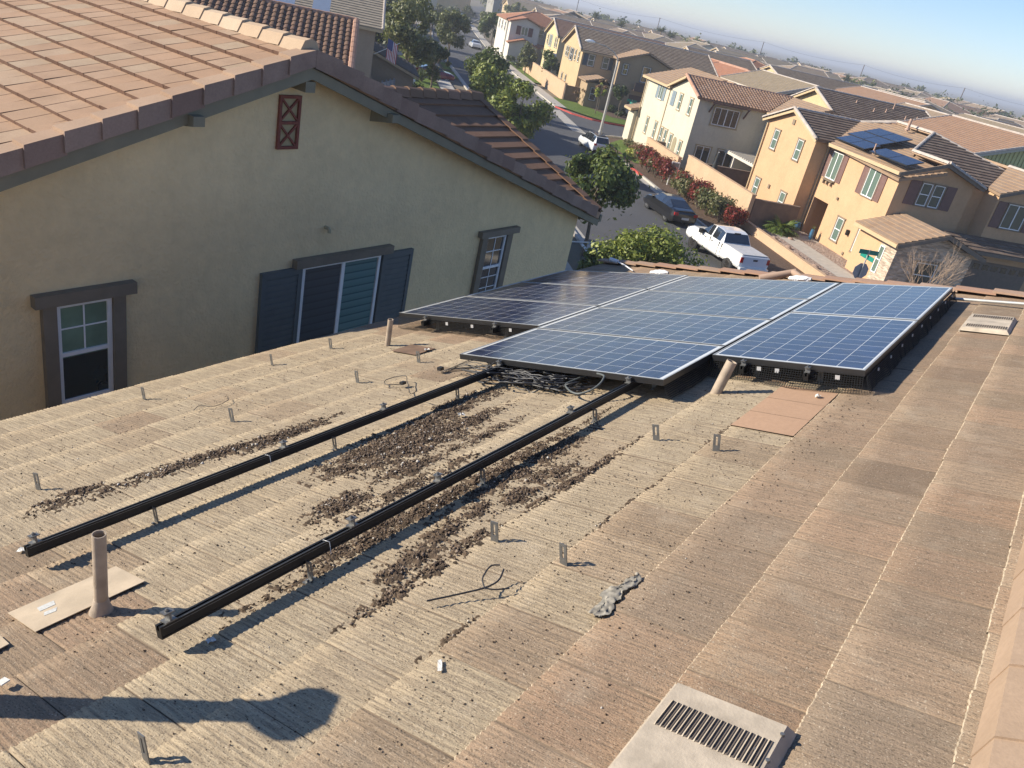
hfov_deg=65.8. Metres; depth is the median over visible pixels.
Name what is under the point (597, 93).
tree
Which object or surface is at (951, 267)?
bare shrub
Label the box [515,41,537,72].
tree
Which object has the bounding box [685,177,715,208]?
hedge bush
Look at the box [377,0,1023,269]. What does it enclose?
ground
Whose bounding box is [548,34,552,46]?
window
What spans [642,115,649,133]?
window
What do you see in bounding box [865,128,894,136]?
rooftop solar panel
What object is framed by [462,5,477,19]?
skyline tree
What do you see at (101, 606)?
vent pipe
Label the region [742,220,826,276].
planter wall
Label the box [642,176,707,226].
kerb
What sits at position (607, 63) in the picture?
window
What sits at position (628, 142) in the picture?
bush
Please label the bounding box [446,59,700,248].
concrete gutter
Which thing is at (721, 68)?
red tiled house
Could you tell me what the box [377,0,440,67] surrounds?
tree
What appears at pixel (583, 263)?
bush
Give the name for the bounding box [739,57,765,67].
red tiled house
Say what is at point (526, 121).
tree
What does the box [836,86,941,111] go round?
clay roofed house
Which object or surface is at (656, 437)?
steel bracket
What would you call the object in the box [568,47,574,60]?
window
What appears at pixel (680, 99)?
window
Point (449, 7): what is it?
skyline tree
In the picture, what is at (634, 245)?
tree
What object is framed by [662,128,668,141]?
window
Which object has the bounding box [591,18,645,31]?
distant house
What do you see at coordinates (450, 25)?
tree
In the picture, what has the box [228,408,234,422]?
steel bracket
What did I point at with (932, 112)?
sand roofed house
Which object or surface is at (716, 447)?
steel bracket
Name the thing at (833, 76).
distant house
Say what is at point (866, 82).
distant house
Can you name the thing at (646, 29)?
distant house
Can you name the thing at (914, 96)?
distant house
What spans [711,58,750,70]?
red tiled house
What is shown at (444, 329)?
wire skirt
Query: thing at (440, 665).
scrap
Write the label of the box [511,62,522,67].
bush
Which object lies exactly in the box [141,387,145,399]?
steel bracket
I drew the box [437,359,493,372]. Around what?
thin cables
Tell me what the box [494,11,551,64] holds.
white house
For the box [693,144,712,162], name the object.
window
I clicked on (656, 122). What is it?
window
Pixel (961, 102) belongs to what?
distant house
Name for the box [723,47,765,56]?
distant house
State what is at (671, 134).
window
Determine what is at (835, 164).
window
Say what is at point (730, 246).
pickup truck
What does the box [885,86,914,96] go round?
skyline tree
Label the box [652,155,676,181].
hedge bush
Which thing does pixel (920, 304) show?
solar panel
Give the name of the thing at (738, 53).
distant house
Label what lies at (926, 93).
distant house
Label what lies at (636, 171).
red kerb
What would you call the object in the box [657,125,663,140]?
window
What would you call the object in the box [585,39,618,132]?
street lamp
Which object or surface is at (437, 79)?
bush
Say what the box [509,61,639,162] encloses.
lawn
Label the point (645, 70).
window
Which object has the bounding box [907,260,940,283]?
window
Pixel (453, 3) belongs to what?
distant house
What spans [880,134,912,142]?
rooftop solar panel
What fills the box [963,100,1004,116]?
skyline tree
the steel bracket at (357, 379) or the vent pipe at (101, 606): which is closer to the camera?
the vent pipe at (101, 606)
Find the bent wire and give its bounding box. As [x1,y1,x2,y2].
[427,564,509,601]
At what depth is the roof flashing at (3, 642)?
2.71 m
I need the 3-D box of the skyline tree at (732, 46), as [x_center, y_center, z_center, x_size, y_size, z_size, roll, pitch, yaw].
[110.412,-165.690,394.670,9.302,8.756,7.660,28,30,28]
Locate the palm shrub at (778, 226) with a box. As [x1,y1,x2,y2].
[762,214,798,236]
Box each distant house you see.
[424,0,436,12]
[436,0,450,8]
[450,0,461,12]
[460,0,470,10]
[485,0,502,12]
[501,0,558,11]
[502,0,550,12]
[532,7,564,14]
[544,14,592,25]
[547,8,575,16]
[566,11,588,19]
[581,18,644,37]
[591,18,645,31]
[609,28,636,35]
[612,20,646,27]
[638,26,671,33]
[643,33,674,42]
[648,30,689,40]
[666,42,709,50]
[675,40,714,49]
[688,37,707,42]
[705,42,741,50]
[710,47,765,62]
[713,50,785,67]
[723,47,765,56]
[756,55,803,66]
[777,65,828,77]
[798,62,828,70]
[802,65,831,72]
[825,72,842,80]
[832,73,873,86]
[853,77,894,89]
[864,85,903,95]
[880,90,927,102]
[881,81,905,88]
[888,89,925,97]
[897,89,929,96]
[911,97,954,113]
[917,91,935,97]
[922,97,972,114]
[938,97,970,104]
[952,102,987,115]
[962,103,1013,117]
[974,115,1023,128]
[982,114,1023,125]
[986,117,1022,125]
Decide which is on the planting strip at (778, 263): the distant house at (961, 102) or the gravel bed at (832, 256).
the gravel bed at (832, 256)
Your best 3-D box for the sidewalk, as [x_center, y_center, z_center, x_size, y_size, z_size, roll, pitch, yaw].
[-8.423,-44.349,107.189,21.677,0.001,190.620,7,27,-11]
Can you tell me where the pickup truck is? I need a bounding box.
[686,224,770,271]
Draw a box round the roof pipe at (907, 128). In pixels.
[905,119,912,130]
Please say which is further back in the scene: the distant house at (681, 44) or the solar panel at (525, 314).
the distant house at (681, 44)
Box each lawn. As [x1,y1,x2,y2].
[399,55,457,88]
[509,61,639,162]
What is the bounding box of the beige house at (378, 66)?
[294,0,419,86]
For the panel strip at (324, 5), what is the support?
on the barrel tiled house at (335, 35)
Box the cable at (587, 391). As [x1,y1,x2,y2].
[565,373,604,394]
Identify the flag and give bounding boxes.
[374,38,399,64]
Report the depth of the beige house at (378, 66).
55.19 m
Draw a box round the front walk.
[774,233,854,278]
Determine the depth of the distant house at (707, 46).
226.98 m
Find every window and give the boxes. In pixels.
[30,279,136,408]
[254,244,413,353]
[469,225,520,294]
[516,25,532,36]
[538,29,544,39]
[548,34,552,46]
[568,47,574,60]
[582,53,595,67]
[587,86,595,101]
[600,56,613,70]
[620,62,629,75]
[639,66,651,83]
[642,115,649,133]
[651,120,658,138]
[655,84,666,100]
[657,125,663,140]
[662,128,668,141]
[666,132,673,148]
[675,92,683,110]
[676,139,682,154]
[685,96,694,115]
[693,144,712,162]
[709,105,742,130]
[713,148,733,167]
[751,175,761,194]
[768,127,781,151]
[777,189,787,202]
[790,137,805,162]
[820,149,849,183]
[828,215,846,243]
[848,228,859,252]
[854,164,888,202]
[870,245,885,272]
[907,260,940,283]
[913,181,934,207]
[925,184,947,209]
[997,203,1023,232]
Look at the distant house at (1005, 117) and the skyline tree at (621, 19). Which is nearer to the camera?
the distant house at (1005, 117)
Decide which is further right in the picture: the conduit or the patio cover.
the conduit
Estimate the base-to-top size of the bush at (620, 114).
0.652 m
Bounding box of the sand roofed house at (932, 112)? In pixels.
[896,102,948,116]
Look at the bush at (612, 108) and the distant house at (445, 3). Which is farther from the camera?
the distant house at (445, 3)
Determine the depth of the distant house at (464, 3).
264.64 m
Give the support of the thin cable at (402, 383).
on the tiled roof at (862, 606)
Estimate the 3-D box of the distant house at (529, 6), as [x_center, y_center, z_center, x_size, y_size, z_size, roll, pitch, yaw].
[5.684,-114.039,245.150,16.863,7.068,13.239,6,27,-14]
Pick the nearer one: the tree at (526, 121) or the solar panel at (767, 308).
the solar panel at (767, 308)
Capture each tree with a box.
[375,5,394,45]
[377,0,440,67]
[378,0,394,43]
[386,0,416,24]
[423,43,451,87]
[424,6,443,38]
[434,3,446,12]
[434,9,472,61]
[441,6,460,14]
[459,45,510,90]
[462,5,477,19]
[469,58,517,102]
[476,9,499,45]
[479,9,489,37]
[487,77,557,139]
[503,2,526,12]
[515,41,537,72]
[541,49,560,74]
[559,143,649,255]
[573,88,585,104]
[583,219,709,266]
[590,11,599,20]
[593,83,606,112]
[594,79,607,110]
[612,84,629,117]
[616,16,629,23]
[616,20,626,27]
[655,25,667,34]
[667,30,675,38]
[728,42,742,49]
[787,56,799,62]
[840,73,853,81]
[843,78,864,84]
[867,80,880,87]
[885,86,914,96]
[915,85,928,92]
[939,90,957,102]
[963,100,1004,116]
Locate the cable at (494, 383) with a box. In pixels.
[477,362,518,384]
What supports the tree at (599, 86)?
on the ground at (574, 256)
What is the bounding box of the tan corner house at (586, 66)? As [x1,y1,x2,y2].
[558,25,718,111]
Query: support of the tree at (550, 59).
on the ground at (574, 256)
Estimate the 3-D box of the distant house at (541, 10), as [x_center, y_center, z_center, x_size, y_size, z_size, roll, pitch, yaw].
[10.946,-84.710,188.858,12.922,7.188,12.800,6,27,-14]
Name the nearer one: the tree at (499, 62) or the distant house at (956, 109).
the tree at (499, 62)
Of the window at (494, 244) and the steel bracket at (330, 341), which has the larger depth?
the window at (494, 244)
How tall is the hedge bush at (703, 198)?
1.822 m
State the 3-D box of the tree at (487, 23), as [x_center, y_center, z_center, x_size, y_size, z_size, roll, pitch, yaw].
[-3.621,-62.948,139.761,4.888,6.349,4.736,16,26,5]
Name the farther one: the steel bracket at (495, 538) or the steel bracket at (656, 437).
the steel bracket at (656, 437)
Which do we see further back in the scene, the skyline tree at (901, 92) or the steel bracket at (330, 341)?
the skyline tree at (901, 92)
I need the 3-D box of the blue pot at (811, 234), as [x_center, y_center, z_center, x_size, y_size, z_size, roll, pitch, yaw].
[17.996,-9.073,47.446,0.260,0.841,0.255,28,30,28]
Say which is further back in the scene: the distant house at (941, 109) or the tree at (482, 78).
the distant house at (941, 109)
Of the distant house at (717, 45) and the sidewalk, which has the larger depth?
the distant house at (717, 45)
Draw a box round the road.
[431,6,737,268]
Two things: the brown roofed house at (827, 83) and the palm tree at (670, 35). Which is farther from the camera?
the palm tree at (670, 35)
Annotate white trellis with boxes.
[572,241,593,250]
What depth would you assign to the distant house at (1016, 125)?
123.33 m
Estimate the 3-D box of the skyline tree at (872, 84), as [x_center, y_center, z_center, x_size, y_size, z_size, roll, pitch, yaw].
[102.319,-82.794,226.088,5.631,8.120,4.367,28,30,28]
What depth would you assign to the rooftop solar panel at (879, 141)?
45.49 m
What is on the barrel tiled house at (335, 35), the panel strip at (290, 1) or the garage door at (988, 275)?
the panel strip at (290, 1)
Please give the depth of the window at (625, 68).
87.39 m
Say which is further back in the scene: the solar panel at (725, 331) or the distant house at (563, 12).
the distant house at (563, 12)
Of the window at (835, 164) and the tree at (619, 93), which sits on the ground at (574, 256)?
the tree at (619, 93)
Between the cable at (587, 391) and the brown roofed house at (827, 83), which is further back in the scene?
the brown roofed house at (827, 83)
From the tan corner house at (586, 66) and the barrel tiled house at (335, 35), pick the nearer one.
the barrel tiled house at (335, 35)
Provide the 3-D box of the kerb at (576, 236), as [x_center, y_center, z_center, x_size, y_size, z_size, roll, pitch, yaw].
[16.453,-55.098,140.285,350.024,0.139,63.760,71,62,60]
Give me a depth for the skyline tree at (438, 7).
167.98 m
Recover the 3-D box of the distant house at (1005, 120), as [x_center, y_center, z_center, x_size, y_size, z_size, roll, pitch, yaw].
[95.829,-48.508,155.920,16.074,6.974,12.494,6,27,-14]
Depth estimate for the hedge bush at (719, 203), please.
47.08 m
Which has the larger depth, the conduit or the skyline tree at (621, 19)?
the skyline tree at (621, 19)
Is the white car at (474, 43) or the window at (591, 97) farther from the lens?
the white car at (474, 43)
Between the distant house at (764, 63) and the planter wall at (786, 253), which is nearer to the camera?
the planter wall at (786, 253)
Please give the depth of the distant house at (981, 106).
250.87 m
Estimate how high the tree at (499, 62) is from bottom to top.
5.643 m
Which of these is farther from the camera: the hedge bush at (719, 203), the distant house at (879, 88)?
the distant house at (879, 88)
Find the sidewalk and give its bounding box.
[397,20,572,269]
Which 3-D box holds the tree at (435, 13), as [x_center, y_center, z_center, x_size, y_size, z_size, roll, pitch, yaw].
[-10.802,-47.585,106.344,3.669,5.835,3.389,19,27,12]
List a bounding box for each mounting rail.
[23,359,527,557]
[155,376,655,639]
[421,316,439,330]
[490,322,508,337]
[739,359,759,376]
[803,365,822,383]
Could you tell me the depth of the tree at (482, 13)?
155.00 m
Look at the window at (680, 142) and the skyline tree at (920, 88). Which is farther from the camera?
the skyline tree at (920, 88)
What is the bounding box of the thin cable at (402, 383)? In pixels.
[384,375,415,393]
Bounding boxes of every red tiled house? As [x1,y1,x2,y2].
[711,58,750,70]
[713,61,749,76]
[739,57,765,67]
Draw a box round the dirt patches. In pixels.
[23,385,738,663]
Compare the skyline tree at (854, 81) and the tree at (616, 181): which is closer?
the tree at (616, 181)
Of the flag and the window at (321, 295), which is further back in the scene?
the flag
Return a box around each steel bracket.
[33,472,40,489]
[137,731,150,764]
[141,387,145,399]
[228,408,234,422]
[328,338,331,348]
[354,371,358,382]
[416,351,420,362]
[490,521,498,542]
[559,542,566,566]
[652,424,659,440]
[712,434,720,451]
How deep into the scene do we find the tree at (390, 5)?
92.63 m
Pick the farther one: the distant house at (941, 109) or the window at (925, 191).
the distant house at (941, 109)
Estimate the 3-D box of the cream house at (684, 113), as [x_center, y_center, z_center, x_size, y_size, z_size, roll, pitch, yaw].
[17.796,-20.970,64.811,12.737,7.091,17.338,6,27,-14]
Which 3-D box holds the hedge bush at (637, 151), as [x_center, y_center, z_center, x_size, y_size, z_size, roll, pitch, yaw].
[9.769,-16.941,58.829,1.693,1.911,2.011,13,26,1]
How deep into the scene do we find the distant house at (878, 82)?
264.56 m
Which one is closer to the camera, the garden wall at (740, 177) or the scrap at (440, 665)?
the scrap at (440, 665)
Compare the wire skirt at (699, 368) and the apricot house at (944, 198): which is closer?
the wire skirt at (699, 368)
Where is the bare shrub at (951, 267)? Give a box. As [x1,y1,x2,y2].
[900,238,973,285]
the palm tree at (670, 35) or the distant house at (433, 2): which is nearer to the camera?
the distant house at (433, 2)
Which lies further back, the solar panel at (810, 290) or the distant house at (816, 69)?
the distant house at (816, 69)
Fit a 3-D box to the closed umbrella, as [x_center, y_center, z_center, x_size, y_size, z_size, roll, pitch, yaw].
[14.372,-15.174,56.548,0.440,2.800,0.422,28,30,28]
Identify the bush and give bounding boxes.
[412,81,423,87]
[417,68,427,81]
[427,76,439,81]
[504,55,514,60]
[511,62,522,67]
[576,248,609,269]
[605,104,617,112]
[614,111,623,116]
[620,138,637,145]
[624,148,638,158]
[628,142,642,147]
[632,143,654,167]
[638,148,663,172]
[643,153,664,176]
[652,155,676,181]
[666,168,696,195]
[676,176,700,201]
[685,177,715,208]
[693,185,725,214]
[706,193,737,222]
[722,204,749,226]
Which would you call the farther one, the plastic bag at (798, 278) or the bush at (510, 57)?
the bush at (510, 57)
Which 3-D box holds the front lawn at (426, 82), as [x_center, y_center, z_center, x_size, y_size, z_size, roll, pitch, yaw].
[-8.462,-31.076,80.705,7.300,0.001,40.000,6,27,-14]
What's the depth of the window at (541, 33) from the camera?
124.82 m
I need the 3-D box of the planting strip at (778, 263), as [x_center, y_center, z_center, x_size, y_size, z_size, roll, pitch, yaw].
[14.097,-10.043,49.139,6.540,0.001,50.200,6,27,-14]
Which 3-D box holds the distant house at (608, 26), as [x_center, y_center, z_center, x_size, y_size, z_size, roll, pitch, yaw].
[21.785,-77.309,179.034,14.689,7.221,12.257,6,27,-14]
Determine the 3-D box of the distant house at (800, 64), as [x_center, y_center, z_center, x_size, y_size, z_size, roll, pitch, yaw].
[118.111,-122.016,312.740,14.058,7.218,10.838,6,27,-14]
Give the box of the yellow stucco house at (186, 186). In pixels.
[0,0,601,420]
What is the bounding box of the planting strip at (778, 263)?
[608,137,804,273]
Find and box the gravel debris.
[0,339,877,767]
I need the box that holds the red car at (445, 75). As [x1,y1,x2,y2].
[415,64,454,80]
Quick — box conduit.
[951,297,1023,304]
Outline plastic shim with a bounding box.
[0,677,9,685]
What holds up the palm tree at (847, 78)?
on the ground at (574, 256)
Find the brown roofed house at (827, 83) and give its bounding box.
[757,65,879,90]
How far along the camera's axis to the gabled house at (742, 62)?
118.53 m
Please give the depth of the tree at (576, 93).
87.18 m
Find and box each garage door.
[627,94,642,109]
[960,260,1023,290]
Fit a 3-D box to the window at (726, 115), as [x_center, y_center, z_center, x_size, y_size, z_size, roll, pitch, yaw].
[15.787,-19.657,58.481,2.312,1.446,0.075,6,27,-14]
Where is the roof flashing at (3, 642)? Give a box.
[0,636,8,648]
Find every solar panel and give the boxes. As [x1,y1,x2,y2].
[399,296,597,328]
[460,328,724,385]
[466,282,647,305]
[521,270,687,288]
[537,307,771,346]
[598,290,809,320]
[648,276,839,299]
[712,312,917,376]
[790,283,952,324]
[835,135,864,143]
[847,131,877,138]
[849,141,880,149]
[863,136,894,145]
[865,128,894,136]
[869,148,903,158]
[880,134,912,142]
[888,155,924,165]
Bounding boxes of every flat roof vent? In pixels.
[608,683,796,767]
[958,313,1016,334]
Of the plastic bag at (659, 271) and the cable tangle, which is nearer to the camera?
the cable tangle
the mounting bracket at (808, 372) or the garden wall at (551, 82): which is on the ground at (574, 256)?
the garden wall at (551, 82)
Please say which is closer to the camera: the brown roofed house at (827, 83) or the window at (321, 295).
the window at (321, 295)
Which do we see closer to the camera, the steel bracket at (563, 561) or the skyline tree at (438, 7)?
the steel bracket at (563, 561)
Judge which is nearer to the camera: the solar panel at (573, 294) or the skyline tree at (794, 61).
the solar panel at (573, 294)
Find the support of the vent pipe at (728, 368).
on the tiled roof at (862, 606)
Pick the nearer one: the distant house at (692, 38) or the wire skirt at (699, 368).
the wire skirt at (699, 368)
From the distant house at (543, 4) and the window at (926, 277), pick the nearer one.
the window at (926, 277)
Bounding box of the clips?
[445,295,952,379]
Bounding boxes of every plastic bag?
[650,269,668,273]
[788,275,811,280]
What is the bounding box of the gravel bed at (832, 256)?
[757,226,852,275]
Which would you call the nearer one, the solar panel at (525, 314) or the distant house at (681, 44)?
the solar panel at (525, 314)
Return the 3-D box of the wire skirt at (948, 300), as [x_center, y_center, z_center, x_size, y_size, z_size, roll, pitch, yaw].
[3.200,-0.410,6.171,0.040,0.110,3.383,8,19,36]
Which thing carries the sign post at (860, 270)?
on the planting strip at (778, 263)
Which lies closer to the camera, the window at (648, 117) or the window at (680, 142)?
the window at (680, 142)
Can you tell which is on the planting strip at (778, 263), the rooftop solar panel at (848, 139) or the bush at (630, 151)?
the bush at (630, 151)
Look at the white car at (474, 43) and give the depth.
129.36 m
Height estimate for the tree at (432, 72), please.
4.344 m
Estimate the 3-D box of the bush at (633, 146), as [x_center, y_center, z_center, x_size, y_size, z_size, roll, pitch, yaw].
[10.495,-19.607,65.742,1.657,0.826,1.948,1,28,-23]
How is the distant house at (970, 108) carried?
on the ground at (574, 256)
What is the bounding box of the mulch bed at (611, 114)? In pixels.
[589,107,626,119]
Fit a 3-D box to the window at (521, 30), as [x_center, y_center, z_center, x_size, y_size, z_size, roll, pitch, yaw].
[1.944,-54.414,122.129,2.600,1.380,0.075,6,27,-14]
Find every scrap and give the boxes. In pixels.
[206,637,215,642]
[437,659,441,670]
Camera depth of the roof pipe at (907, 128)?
47.34 m
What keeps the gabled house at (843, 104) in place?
on the ground at (574, 256)
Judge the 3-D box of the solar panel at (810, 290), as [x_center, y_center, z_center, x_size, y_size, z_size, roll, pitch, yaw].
[2.359,-0.981,8.105,1.650,0.040,0.990,8,19,36]
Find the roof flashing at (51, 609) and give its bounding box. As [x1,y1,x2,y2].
[8,566,144,631]
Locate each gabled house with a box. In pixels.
[540,17,666,76]
[682,46,756,70]
[790,86,931,122]
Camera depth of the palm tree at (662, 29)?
224.77 m
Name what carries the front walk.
on the gravel bed at (832, 256)
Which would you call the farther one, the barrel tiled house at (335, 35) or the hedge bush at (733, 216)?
the hedge bush at (733, 216)
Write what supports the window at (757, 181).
in the apricot house at (944, 198)
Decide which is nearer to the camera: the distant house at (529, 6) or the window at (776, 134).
the window at (776, 134)
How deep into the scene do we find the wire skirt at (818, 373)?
5.10 m
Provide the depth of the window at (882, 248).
40.38 m
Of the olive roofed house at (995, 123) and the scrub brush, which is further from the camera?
the olive roofed house at (995, 123)
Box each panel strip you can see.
[275,0,294,3]
[312,0,330,11]
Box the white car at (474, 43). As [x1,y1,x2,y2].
[469,39,480,48]
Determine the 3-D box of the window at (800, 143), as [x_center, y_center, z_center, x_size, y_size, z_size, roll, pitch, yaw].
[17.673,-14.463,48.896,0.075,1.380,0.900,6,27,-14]
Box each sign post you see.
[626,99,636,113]
[852,249,878,277]
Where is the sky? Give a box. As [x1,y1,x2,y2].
[562,0,1023,106]
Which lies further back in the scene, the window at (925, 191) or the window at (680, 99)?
the window at (680, 99)
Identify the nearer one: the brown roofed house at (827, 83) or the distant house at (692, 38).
the brown roofed house at (827, 83)
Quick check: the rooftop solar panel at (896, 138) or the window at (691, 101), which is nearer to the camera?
the rooftop solar panel at (896, 138)
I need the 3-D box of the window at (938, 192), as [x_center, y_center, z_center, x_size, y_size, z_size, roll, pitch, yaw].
[22.499,-9.914,41.954,0.802,1.296,0.075,6,27,-14]
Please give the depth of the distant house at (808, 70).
186.23 m
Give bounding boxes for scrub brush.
[609,257,632,270]
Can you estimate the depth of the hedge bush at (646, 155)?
57.76 m
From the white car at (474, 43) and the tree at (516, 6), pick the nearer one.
the white car at (474, 43)
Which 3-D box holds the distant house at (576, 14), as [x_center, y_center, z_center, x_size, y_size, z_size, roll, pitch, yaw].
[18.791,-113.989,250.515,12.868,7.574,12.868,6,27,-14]
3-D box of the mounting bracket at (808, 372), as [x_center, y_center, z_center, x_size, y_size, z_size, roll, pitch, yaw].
[2.905,-0.461,6.362,0.065,0.158,3.470,8,19,36]
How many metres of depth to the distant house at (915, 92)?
249.85 m
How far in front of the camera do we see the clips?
5.26 m
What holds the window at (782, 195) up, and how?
in the apricot house at (944, 198)
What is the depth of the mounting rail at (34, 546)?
3.93 m
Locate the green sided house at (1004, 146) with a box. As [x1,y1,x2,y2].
[886,114,1023,168]
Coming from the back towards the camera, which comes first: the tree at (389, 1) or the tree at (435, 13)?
the tree at (389, 1)
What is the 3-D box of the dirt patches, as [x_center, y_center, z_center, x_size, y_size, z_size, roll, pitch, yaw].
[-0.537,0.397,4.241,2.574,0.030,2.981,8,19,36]
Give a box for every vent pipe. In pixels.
[89,530,113,618]
[385,318,392,345]
[709,359,736,393]
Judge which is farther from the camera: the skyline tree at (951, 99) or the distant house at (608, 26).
the skyline tree at (951, 99)
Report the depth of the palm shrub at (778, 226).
47.21 m
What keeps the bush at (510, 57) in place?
on the lawn at (578, 108)
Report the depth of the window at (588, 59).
88.32 m
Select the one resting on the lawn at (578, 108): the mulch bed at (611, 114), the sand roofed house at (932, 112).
the mulch bed at (611, 114)
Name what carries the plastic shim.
on the tiled roof at (862, 606)
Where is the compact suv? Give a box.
[578,131,609,151]
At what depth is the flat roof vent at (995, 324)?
6.39 m
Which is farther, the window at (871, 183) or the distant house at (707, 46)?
the distant house at (707, 46)
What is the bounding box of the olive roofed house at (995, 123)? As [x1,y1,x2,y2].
[954,113,1023,132]
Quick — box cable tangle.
[461,363,595,392]
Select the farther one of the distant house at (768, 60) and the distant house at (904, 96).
the distant house at (768, 60)
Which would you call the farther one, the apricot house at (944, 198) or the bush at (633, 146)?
the bush at (633, 146)
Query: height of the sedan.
1.302 m
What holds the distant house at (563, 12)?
on the ground at (574, 256)
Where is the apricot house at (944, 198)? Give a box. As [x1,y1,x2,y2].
[745,106,1023,291]
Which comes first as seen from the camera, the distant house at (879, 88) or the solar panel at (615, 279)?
the solar panel at (615, 279)
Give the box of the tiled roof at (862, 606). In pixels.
[0,258,1023,767]
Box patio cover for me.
[724,149,755,167]
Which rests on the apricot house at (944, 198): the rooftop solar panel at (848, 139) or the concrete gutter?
the rooftop solar panel at (848, 139)
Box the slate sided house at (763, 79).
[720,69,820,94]
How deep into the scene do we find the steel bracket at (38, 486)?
4.08 m
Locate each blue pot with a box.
[796,220,800,229]
[808,227,815,239]
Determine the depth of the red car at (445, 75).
82.54 m
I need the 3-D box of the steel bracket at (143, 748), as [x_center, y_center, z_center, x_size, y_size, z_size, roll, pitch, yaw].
[-0.985,0.980,2.118,0.037,0.102,0.004,9,20,39]
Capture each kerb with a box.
[431,18,628,248]
[555,106,643,175]
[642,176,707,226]
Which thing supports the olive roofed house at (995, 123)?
on the ground at (574, 256)
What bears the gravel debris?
on the tiled roof at (862, 606)
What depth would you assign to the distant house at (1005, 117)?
181.32 m
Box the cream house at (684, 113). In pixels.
[622,67,839,172]
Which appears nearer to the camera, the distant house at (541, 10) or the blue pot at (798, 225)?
the blue pot at (798, 225)
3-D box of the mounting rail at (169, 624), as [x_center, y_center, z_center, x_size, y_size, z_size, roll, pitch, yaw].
[1.022,-0.085,5.386,0.065,0.158,7.320,8,19,36]
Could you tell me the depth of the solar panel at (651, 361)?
5.65 m
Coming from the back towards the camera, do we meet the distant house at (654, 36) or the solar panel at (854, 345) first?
the distant house at (654, 36)
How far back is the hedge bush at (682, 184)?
50.91 m
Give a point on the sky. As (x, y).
(974, 45)
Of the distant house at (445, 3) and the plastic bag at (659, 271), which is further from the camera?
the distant house at (445, 3)
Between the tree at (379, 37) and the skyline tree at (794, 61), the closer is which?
the tree at (379, 37)
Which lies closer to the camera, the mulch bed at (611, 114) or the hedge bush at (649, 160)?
the hedge bush at (649, 160)
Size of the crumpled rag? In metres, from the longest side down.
0.330 x 0.094 x 0.013 m
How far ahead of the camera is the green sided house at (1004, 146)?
57.92 m
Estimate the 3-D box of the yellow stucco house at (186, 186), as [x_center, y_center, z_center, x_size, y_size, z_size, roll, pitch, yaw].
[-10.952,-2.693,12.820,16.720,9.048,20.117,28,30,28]
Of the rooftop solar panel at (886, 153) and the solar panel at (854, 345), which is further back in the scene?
the rooftop solar panel at (886, 153)
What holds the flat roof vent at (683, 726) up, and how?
on the tiled roof at (862, 606)
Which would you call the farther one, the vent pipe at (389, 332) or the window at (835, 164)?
the window at (835, 164)
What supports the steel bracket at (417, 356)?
attached to the tiled roof at (862, 606)
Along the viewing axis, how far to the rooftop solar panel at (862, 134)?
47.02 m
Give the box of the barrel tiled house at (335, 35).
[190,0,359,68]
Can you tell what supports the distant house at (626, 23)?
on the ground at (574, 256)
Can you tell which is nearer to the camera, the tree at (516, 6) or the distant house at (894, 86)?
the tree at (516, 6)
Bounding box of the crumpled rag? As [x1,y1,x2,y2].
[588,572,641,616]
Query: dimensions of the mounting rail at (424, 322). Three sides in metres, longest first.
3.170 x 0.158 x 0.065 m
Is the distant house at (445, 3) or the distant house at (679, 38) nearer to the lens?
the distant house at (445, 3)
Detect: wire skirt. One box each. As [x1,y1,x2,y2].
[398,316,527,338]
[664,361,709,399]
[708,360,863,393]
[867,291,956,392]
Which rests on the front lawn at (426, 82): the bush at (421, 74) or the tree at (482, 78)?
the bush at (421, 74)
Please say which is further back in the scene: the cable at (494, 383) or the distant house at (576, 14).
the distant house at (576, 14)
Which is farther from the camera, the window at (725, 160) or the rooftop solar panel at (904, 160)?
the window at (725, 160)
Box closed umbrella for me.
[712,152,719,169]
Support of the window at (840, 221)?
in the apricot house at (944, 198)
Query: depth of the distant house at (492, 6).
275.45 m
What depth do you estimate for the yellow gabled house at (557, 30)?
108.79 m
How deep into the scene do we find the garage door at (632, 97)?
89.05 m
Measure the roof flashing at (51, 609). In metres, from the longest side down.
0.405 x 0.220 x 0.008 m
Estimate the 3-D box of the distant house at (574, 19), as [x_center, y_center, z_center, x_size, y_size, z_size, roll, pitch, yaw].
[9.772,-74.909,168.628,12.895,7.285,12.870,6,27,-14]
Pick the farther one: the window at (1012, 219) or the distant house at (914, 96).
the distant house at (914, 96)
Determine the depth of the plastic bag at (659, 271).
9.88 m
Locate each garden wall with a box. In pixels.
[523,61,567,98]
[563,85,579,102]
[645,137,756,227]
[706,163,750,186]
[748,198,801,227]
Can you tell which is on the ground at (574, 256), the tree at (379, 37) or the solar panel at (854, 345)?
the tree at (379, 37)
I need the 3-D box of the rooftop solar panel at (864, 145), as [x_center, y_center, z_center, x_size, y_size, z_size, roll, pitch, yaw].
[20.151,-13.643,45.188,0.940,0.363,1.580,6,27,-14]
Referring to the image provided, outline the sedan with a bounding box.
[643,193,697,224]
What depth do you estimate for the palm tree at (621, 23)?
229.89 m
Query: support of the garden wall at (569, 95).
on the ground at (574, 256)
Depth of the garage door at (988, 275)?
43.22 m

